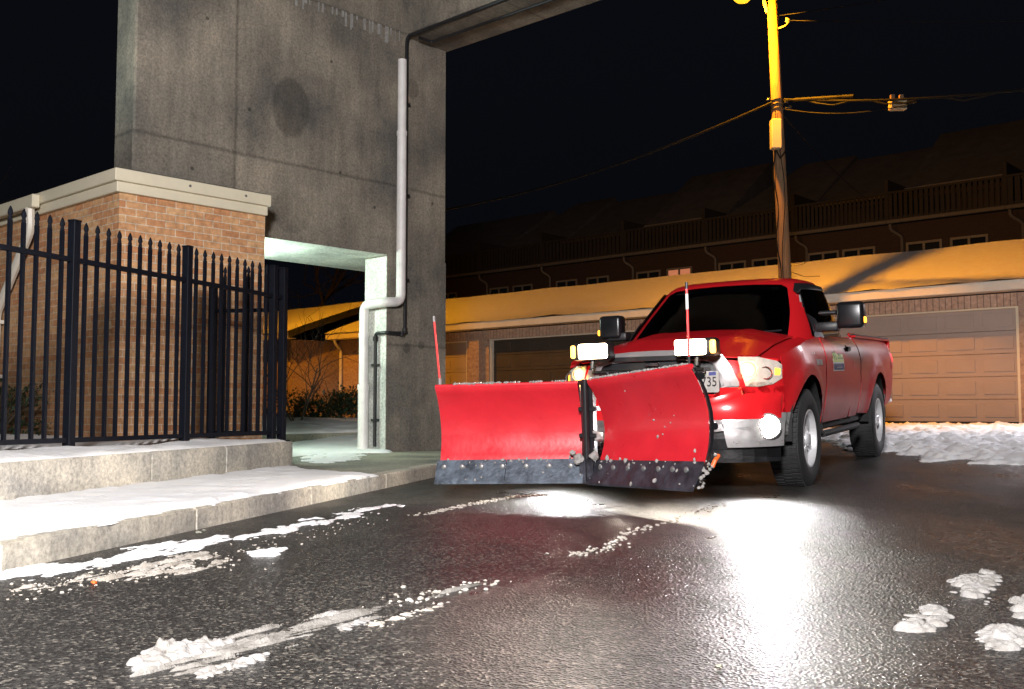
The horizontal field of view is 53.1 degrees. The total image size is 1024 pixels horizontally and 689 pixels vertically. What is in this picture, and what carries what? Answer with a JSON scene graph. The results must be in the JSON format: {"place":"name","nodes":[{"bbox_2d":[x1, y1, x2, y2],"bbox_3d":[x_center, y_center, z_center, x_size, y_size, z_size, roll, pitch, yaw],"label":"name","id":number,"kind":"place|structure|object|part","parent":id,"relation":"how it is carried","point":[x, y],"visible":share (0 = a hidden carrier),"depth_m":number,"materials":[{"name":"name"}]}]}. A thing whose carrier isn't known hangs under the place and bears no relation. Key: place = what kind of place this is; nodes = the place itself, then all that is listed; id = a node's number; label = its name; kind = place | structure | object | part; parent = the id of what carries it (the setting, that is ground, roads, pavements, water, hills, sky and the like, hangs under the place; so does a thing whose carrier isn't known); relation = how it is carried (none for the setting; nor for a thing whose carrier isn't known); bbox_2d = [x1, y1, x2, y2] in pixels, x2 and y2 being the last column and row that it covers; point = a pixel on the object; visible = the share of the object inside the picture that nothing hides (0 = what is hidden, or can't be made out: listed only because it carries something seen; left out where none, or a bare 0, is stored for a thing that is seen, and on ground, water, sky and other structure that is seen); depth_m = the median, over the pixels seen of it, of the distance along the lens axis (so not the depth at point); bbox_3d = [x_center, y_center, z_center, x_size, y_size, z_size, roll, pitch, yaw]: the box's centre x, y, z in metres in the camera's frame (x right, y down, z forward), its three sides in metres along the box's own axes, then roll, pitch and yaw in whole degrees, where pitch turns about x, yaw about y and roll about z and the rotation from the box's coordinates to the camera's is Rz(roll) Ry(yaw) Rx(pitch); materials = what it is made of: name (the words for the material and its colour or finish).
{"place":"outdoors","nodes":[
{"label":"outdoors","id":0,"kind":"place"},
{"bbox_2d":[13,551,223,589],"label":"slush track","id":1,"kind":"structure","parent":0,"point":[143,567],"depth_m":4.15,"materials":[{"name":"white snow"}]},
{"bbox_2d":[247,547,287,556],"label":"slush track","id":2,"kind":"structure","parent":0,"point":[272,551],"depth_m":4.61,"materials":[{"name":"white snow"}]},
{"bbox_2d":[291,449,440,473],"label":"pavement","id":3,"kind":"structure","parent":0,"point":[369,463],"depth_m":10.36,"materials":[{"name":"concrete"}]},
{"bbox_2d":[0,167,270,440],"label":"brick building","id":4,"kind":"structure","parent":3,"relation":"on","point":[218,220],"depth_m":10.36,"materials":[{"name":"beige brick"}]},
{"bbox_2d":[0,441,292,499],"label":"planter wall","id":5,"kind":"structure","parent":3,"relation":"on","point":[18,479],"depth_m":7.11,"materials":[{"name":"concrete"}]},
{"bbox_2d":[0,434,285,462],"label":"planter snow","id":6,"kind":"structure","parent":5,"relation":"on","point":[16,453],"depth_m":7.61,"materials":[{"name":"white snow"}]},
{"bbox_2d":[0,378,53,435],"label":"evergreen shrub","id":7,"kind":"object","parent":6,"relation":"on","point":[12,390],"visible":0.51,"depth_m":10.43,"materials":[{"name":"green plant"}]},
{"bbox_2d":[0,206,289,445],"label":"picket fence","id":8,"kind":"object","parent":5,"relation":"on","point":[274,394],"visible":0.94,"depth_m":8.42,"materials":[{"name":"black metal"}]},
{"bbox_2d":[0,465,377,539],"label":"pavement snow","id":9,"kind":"structure","parent":3,"relation":"on","point":[102,506],"depth_m":5.88,"materials":[{"name":"white snow"}]},
{"bbox_2d":[262,414,357,433],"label":"bank snow","id":10,"kind":"structure","parent":3,"relation":"on","point":[306,425],"depth_m":18.29,"materials":[{"name":"white snow"}]},
{"bbox_2d":[262,387,330,416],"bbox_3d":[-4.707,1.335,21.882,1.926,0.847,1.344,0,-4,0],"label":"evergreen shrub","id":11,"kind":"object","parent":10,"relation":"on","point":[298,410],"visible":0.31,"depth_m":21.78,"materials":[{"name":"green plant"}]},
{"bbox_2d":[262,296,358,420],"bbox_3d":[-4.043,0.297,20.171,2.136,2.681,3.360,-2,-4,33],"label":"bare shrub","id":12,"kind":"object","parent":10,"relation":"on","point":[313,386],"visible":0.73,"depth_m":20.12,"materials":[{"name":"brown plant"}]},
{"bbox_2d":[286,392,357,417],"bbox_3d":[-4.106,1.365,21.866,1.838,0.726,1.354,0,-4,0],"label":"evergreen shrub","id":13,"kind":"object","parent":10,"relation":"on","point":[316,413],"visible":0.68,"depth_m":21.68,"materials":[{"name":"green plant"}]},
{"bbox_2d":[302,381,358,417],"bbox_3d":[-3.706,1.235,21.950,1.681,0.978,1.297,0,-4,0],"label":"evergreen shrub","id":14,"kind":"object","parent":10,"relation":"on","point":[332,399],"visible":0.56,"depth_m":21.78,"materials":[{"name":"green plant"}]},
{"bbox_2d":[322,389,357,418],"bbox_3d":[-3.147,1.300,21.900,1.928,0.877,1.300,0,-4,0],"label":"evergreen shrub","id":15,"kind":"object","parent":10,"relation":"on","point":[346,409],"visible":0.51,"depth_m":21.67,"materials":[{"name":"green plant"}]},
{"bbox_2d":[301,452,366,462],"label":"snow","id":16,"kind":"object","parent":3,"relation":"on","point":[332,457],"visible":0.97,"depth_m":11.29,"materials":[{"name":"white snow"}]},
{"bbox_2d":[292,434,391,456],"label":"snow","id":17,"kind":"structure","parent":3,"relation":"on","point":[342,444],"depth_m":13.80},
{"bbox_2d":[114,0,599,451],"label":"overpass pier","id":18,"kind":"structure","parent":3,"relation":"on","point":[290,107],"depth_m":12.48,"materials":[{"name":"concrete"}]},
{"bbox_2d":[357,58,406,448],"bbox_3d":[-1.682,-1.179,13.072,0.634,5.030,0.316,-1,-4,13],"label":"white drain pipe","id":19,"kind":"object","parent":18,"relation":"attached to","point":[363,386],"visible":0.98,"depth_m":13.07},
{"bbox_2d":[371,0,506,446],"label":"black conduit","id":20,"kind":"object","parent":18,"relation":"attached to","point":[404,331],"visible":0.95,"depth_m":13.03,"materials":[{"name":"metal"}]},
{"bbox_2d":[418,0,554,42],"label":"black conduit","id":21,"kind":"object","parent":18,"relation":"attached to","point":[487,22],"visible":1,"depth_m":12.84,"materials":[{"name":"metal"}]},
{"bbox_2d":[0,421,1023,688],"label":"road","id":22,"kind":"structure","parent":0,"point":[838,569],"depth_m":3.67,"materials":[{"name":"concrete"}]},
{"bbox_2d":[0,148,21,202],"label":"bare tree","id":23,"kind":"object","parent":22,"relation":"on","point":[9,175],"visible":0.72,"depth_m":37.82,"materials":[{"name":"brown plant"}]},
{"bbox_2d":[126,636,235,671],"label":"snow ridge","id":24,"kind":"structure","parent":22,"relation":"on","point":[161,652],"depth_m":2.69,"materials":[{"name":"white snow"}]},
{"bbox_2d":[6,517,387,599],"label":"slush crumbs","id":25,"kind":"object","parent":22,"relation":"on","point":[107,580],"visible":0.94,"depth_m":4.02,"materials":[{"name":"white snow"}]},
{"bbox_2d":[0,504,405,580],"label":"kerbside snow","id":26,"kind":"structure","parent":22,"relation":"on","point":[52,569],"depth_m":4.73,"materials":[{"name":"white snow"}]},
{"bbox_2d":[0,462,436,571],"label":"kerb","id":27,"kind":"structure","parent":22,"relation":"on","point":[32,549],"depth_m":5.35,"materials":[{"name":"concrete"}]},
{"bbox_2d":[194,652,270,678],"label":"snow ridge","id":28,"kind":"structure","parent":22,"relation":"on","point":[208,670],"depth_m":2.58,"materials":[{"name":"white snow"}]},
{"bbox_2d":[129,583,481,676],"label":"slush track","id":29,"kind":"structure","parent":22,"relation":"on","point":[252,642],"depth_m":2.89,"materials":[{"name":"white snow"}]},
{"bbox_2d":[262,432,357,441],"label":"curb","id":30,"kind":"structure","parent":22,"relation":"on","point":[299,437],"depth_m":16.62,"materials":[{"name":"concrete"}]},
{"bbox_2d":[262,302,362,415],"bbox_3d":[-9.791,0.894,35.772,15.900,3.810,6.770,-3,-5,42],"label":"garage row","id":31,"kind":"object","parent":22,"relation":"on","point":[335,320],"visible":0.12,"depth_m":29.29,"materials":[{"name":"brick"}]},
{"bbox_2d":[264,264,364,308],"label":"bare tree","id":32,"kind":"object","parent":22,"relation":"on","point":[332,289],"visible":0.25,"depth_m":45.12,"materials":[{"name":"brown plant"}]},
{"bbox_2d":[320,610,341,617],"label":"snow ridge","id":33,"kind":"structure","parent":22,"relation":"on","point":[330,612],"depth_m":3.19,"materials":[{"name":"white snow"}]},
{"bbox_2d":[334,617,369,630],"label":"snow ridge","id":34,"kind":"structure","parent":22,"relation":"on","point":[344,626],"depth_m":3.08,"materials":[{"name":"white snow"}]},
{"bbox_2d":[366,602,442,626],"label":"snow ridge","id":35,"kind":"structure","parent":22,"relation":"on","point":[377,623],"depth_m":3.19,"materials":[{"name":"white snow"}]},
{"bbox_2d":[362,579,511,606],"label":"slush crumbs","id":36,"kind":"object","parent":22,"relation":"on","point":[422,593],"visible":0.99,"depth_m":3.64,"materials":[{"name":"white snow"}]},
{"bbox_2d":[195,529,722,668],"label":"stone bits","id":37,"kind":"object","parent":22,"relation":"on","point":[719,666],"visible":0.42,"depth_m":2.57,"materials":[{"name":"concrete"}]},
{"bbox_2d":[413,494,547,515],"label":"slush crumbs","id":38,"kind":"object","parent":22,"relation":"on","point":[479,502],"visible":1,"depth_m":7.14,"materials":[{"name":"white snow"}]},
{"bbox_2d":[445,210,557,332],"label":"town house","id":39,"kind":"structure","parent":22,"relation":"on","point":[465,245],"depth_m":53.66,"materials":[{"name":"brick"}]},
{"bbox_2d":[446,292,456,298],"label":"window","id":40,"kind":"structure","parent":39,"relation":"in","point":[453,294],"depth_m":51.67,"materials":[{"name":"black glass"}]},
{"bbox_2d":[477,197,617,295],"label":"town house","id":41,"kind":"structure","parent":22,"relation":"on","point":[520,270],"depth_m":49.59,"materials":[{"name":"brick"}]},
{"bbox_2d":[489,286,508,294],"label":"window","id":42,"kind":"structure","parent":41,"relation":"in","point":[498,290],"depth_m":49.43,"materials":[{"name":"black glass"}]},
{"bbox_2d":[513,284,532,291],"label":"window","id":43,"kind":"structure","parent":41,"relation":"in","point":[517,288],"depth_m":48.40,"materials":[{"name":"black glass"}]},
{"bbox_2d":[539,192,676,287],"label":"town house","id":44,"kind":"structure","parent":22,"relation":"on","point":[597,246],"depth_m":46.69,"materials":[{"name":"brick"}]},
{"bbox_2d":[556,279,577,286],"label":"window","id":45,"kind":"structure","parent":44,"relation":"in","point":[572,282],"depth_m":46.61,"materials":[{"name":"black glass"}]},
{"bbox_2d":[586,275,608,284],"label":"window","id":46,"kind":"structure","parent":44,"relation":"in","point":[599,279],"depth_m":45.42,"materials":[{"name":"black glass"}]},
{"bbox_2d":[546,502,726,555],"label":"slush crumbs","id":47,"kind":"object","parent":22,"relation":"on","point":[580,553],"visible":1,"depth_m":5.14,"materials":[{"name":"white snow"}]},
{"bbox_2d":[325,239,1023,423],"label":"garage row","id":48,"kind":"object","parent":22,"relation":"on","point":[948,322],"visible":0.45,"depth_m":18.91,"materials":[{"name":"brick"}]},
{"bbox_2d":[445,342,465,383],"bbox_3d":[-2.580,0.963,26.922,4.100,1.902,0.048,-3,-5,42],"label":"door","id":49,"kind":"structure","parent":48,"relation":"in","point":[457,364],"depth_m":25.87,"materials":[{"name":"brown"}]},
{"bbox_2d":[494,332,633,382],"bbox_3d":[1.418,0.733,23.294,5.000,1.902,0.048,-3,-5,42],"label":"door","id":50,"kind":"structure","parent":48,"relation":"in","point":[525,364],"depth_m":24.06,"materials":[{"name":"brown metal"}]},
{"bbox_2d":[835,308,1018,423],"bbox_3d":[6.552,0.451,18.635,5.000,1.931,0.053,-3,-5,42],"label":"door","id":51,"kind":"structure","parent":48,"relation":"in","point":[969,372],"depth_m":17.66,"materials":[{"name":"beige metal"}]},
{"bbox_2d":[621,163,773,279],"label":"town house","id":52,"kind":"structure","parent":22,"relation":"on","point":[676,223],"depth_m":44.17,"materials":[{"name":"brick"}]},
{"bbox_2d":[636,270,660,278],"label":"window","id":53,"kind":"structure","parent":52,"relation":"in","point":[654,273],"depth_m":43.59,"materials":[{"name":"black glass"}]},
{"bbox_2d":[666,266,691,275],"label":"window","id":54,"kind":"structure","parent":52,"relation":"in","point":[681,270],"depth_m":42.55,"materials":[{"name":"orange glass"}]},
{"bbox_2d":[565,278,892,486],"bbox_3d":[2.534,0.311,10.475,2.538,1.888,5.598,-3,-2,29],"label":"pickup truck","id":55,"kind":"object","parent":22,"relation":"on","point":[790,373],"visible":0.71,"depth_m":8.90,"materials":[{"name":"red paint"}]},
{"bbox_2d":[433,282,719,491],"bbox_3d":[0.662,0.320,7.263,2.145,1.273,1.872,-3,-2,29],"label":"snow plow","id":56,"kind":"object","parent":55,"relation":"attached to","point":[554,423],"visible":1,"depth_m":7.02,"materials":[{"name":"red paint"}]},
{"bbox_2d":[447,363,716,489],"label":"plow snow","id":57,"kind":"structure","parent":56,"relation":"on","point":[578,458],"depth_m":6.91,"materials":[{"name":"white snow"}]},
{"bbox_3d":[1.503,-0.251,10.466,0.218,0.500,1.220,-3,-2,29],"label":"side window","id":58,"kind":"part","parent":55,"relation":"part of","materials":[{"name":"black glass"}]},
{"bbox_3d":[2.895,-0.317,9.687,0.218,0.500,1.220,-3,-2,29],"label":"side window","id":59,"kind":"part","parent":55,"relation":"part of","materials":[{"name":"black glass"}]},
{"bbox_3d":[3.049,0.310,9.593,0.090,0.785,1.163,-3,-2,29],"label":"door","id":60,"kind":"part","parent":55,"relation":"part of","materials":[{"name":"red paint"}]},
{"bbox_2d":[702,155,857,271],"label":"town house","id":61,"kind":"structure","parent":22,"relation":"on","point":[751,242],"depth_m":41.17,"materials":[{"name":"brick"}]},
{"bbox_2d":[718,260,745,270],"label":"window","id":62,"kind":"structure","parent":61,"relation":"in","point":[736,264],"depth_m":40.89,"materials":[{"name":"black glass"}]},
{"bbox_2d":[752,257,777,266],"bbox_3d":[9.909,-2.679,39.862,1.240,1.380,0.050,-3,-5,42],"label":"window","id":63,"kind":"structure","parent":61,"relation":"in","point":[773,260],"depth_m":39.90,"materials":[{"name":"black glass"}]},
{"bbox_2d":[766,0,819,277],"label":"utility pole","id":64,"kind":"object","parent":22,"relation":"on","point":[777,143],"visible":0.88,"depth_m":17.54,"materials":[{"name":"brown wood"}]},
{"bbox_2d":[445,101,772,210],"bbox_3d":[-0.193,-3.421,20.871,11.517,1.058,0.044,-3,-4,36],"label":"overhead cable","id":65,"kind":"object","parent":64,"relation":"attached to","point":[653,151],"visible":0.66,"depth_m":19.22,"materials":[{"name":"black rubber"}]},
{"bbox_2d":[734,0,768,12],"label":"street lamp","id":66,"kind":"object","parent":64,"relation":"attached to","point":[746,1],"visible":1,"depth_m":17.52,"materials":[{"name":"yellow"}]},
{"bbox_2d":[783,116,869,201],"bbox_3d":[7.637,-4.077,23.970,0.012,1.092,14.005,-2,-4,25],"label":"overhead cable","id":67,"kind":"object","parent":64,"relation":"attached to","point":[822,158],"visible":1,"depth_m":21.69,"materials":[{"name":"black rubber"}]},
{"bbox_2d":[778,0,883,15],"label":"overhead cable","id":68,"kind":"object","parent":64,"relation":"attached to","point":[831,8],"visible":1,"depth_m":15.56,"materials":[{"name":"black rubber"}]},
{"bbox_2d":[785,102,916,113],"bbox_3d":[5.473,-3.886,16.694,0.018,0.397,2.277,4,-5,-44],"label":"overhead cable","id":69,"kind":"object","parent":64,"relation":"attached to","point":[853,112],"visible":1,"depth_m":16.59,"materials":[{"name":"black rubber"}]},
{"bbox_2d":[888,94,906,110],"bbox_3d":[6.127,-3.846,16.271,0.260,0.245,0.150,0,-4,0],"label":"junction box","id":70,"kind":"object","parent":69,"relation":"hanging from","point":[902,108],"visible":0.65,"depth_m":16.23,"materials":[{"name":"grey metal"}]},
{"bbox_2d":[784,88,1023,101],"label":"overhead cable","id":71,"kind":"object","parent":64,"relation":"attached to","point":[931,97],"visible":1,"depth_m":15.68,"materials":[{"name":"black rubber"}]},
{"bbox_2d":[793,94,854,101],"bbox_3d":[5.154,-4.079,16.950,0.070,0.265,1.123,3,-5,-41],"label":"cable splice","id":72,"kind":"object","parent":71,"relation":"attached to","point":[834,97],"visible":1,"depth_m":16.89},
{"bbox_2d":[784,89,1023,105],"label":"overhead cable","id":73,"kind":"object","parent":64,"relation":"attached to","point":[907,101],"visible":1,"depth_m":15.86,"materials":[{"name":"black rubber"}]},
{"bbox_2d":[792,147,931,262],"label":"town house","id":74,"kind":"structure","parent":22,"relation":"on","point":[852,221],"depth_m":38.51,"materials":[{"name":"brick"}]},
{"bbox_2d":[808,250,838,261],"bbox_3d":[11.649,-2.779,38.283,1.240,1.380,0.050,-3,-5,42],"label":"window","id":75,"kind":"structure","parent":74,"relation":"in","point":[825,255],"depth_m":38.29,"materials":[{"name":"black glass"}]},
{"bbox_2d":[842,246,875,256],"bbox_3d":[12.665,-2.838,37.364,1.240,1.380,0.050,-3,-5,42],"label":"window","id":76,"kind":"structure","parent":74,"relation":"in","point":[871,250],"depth_m":37.36,"materials":[{"name":"black glass"}]},
{"bbox_2d":[821,421,1023,464],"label":"garage snow","id":77,"kind":"structure","parent":22,"relation":"on","point":[997,442],"depth_m":12.63,"materials":[{"name":"white snow"}]},
{"bbox_2d":[893,603,954,632],"bbox_3d":[1.281,0.840,3.172,0.150,0.031,0.447,-2,-4,32],"label":"snow lump","id":78,"kind":"object","parent":22,"relation":"on","point":[940,616],"visible":1,"depth_m":3.11,"materials":[{"name":"white snow"}]},
{"bbox_2d":[886,119,1023,252],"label":"town house","id":79,"kind":"structure","parent":22,"relation":"on","point":[957,184],"depth_m":36.21,"materials":[{"name":"brick"}]},
{"bbox_2d":[906,239,941,251],"bbox_3d":[14.409,-2.938,35.782,1.240,1.380,0.050,-3,-5,42],"label":"window","id":80,"kind":"structure","parent":79,"relation":"in","point":[937,243],"depth_m":35.79,"materials":[{"name":"black glass"}]},
{"bbox_2d":[950,234,988,246],"bbox_3d":[15.531,-3.003,34.763,1.240,1.380,0.050,-3,-5,42],"label":"window","id":81,"kind":"structure","parent":79,"relation":"in","point":[983,238],"depth_m":34.78,"materials":[{"name":"black glass"}]},
{"bbox_2d":[946,568,1002,604],"bbox_3d":[1.698,0.878,3.785,0.189,0.034,0.772,-2,-4,30],"label":"snow lump","id":82,"kind":"object","parent":22,"relation":"on","point":[974,585],"visible":1,"depth_m":3.77,"materials":[{"name":"white snow"}]},
{"bbox_2d":[974,623,1023,650],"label":"snow lump","id":83,"kind":"object","parent":22,"relation":"on","point":[1003,637],"visible":1,"depth_m":2.88,"materials":[{"name":"white snow"}]},
{"bbox_2d":[1005,172,1023,239],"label":"town house","id":84,"kind":"structure","parent":22,"relation":"on","point":[1015,208],"depth_m":33.77,"materials":[{"name":"brick"}]},
{"bbox_2d":[1008,594,1023,618],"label":"snow lump","id":85,"kind":"object","parent":22,"relation":"on","point":[1018,606],"visible":1,"depth_m":3.30,"materials":[{"name":"white snow"}]},
{"bbox_2d":[0,0,1023,310],"label":"sky","id":86,"kind":"structure","parent":0,"point":[600,84],"materials":[{"name":"black"}]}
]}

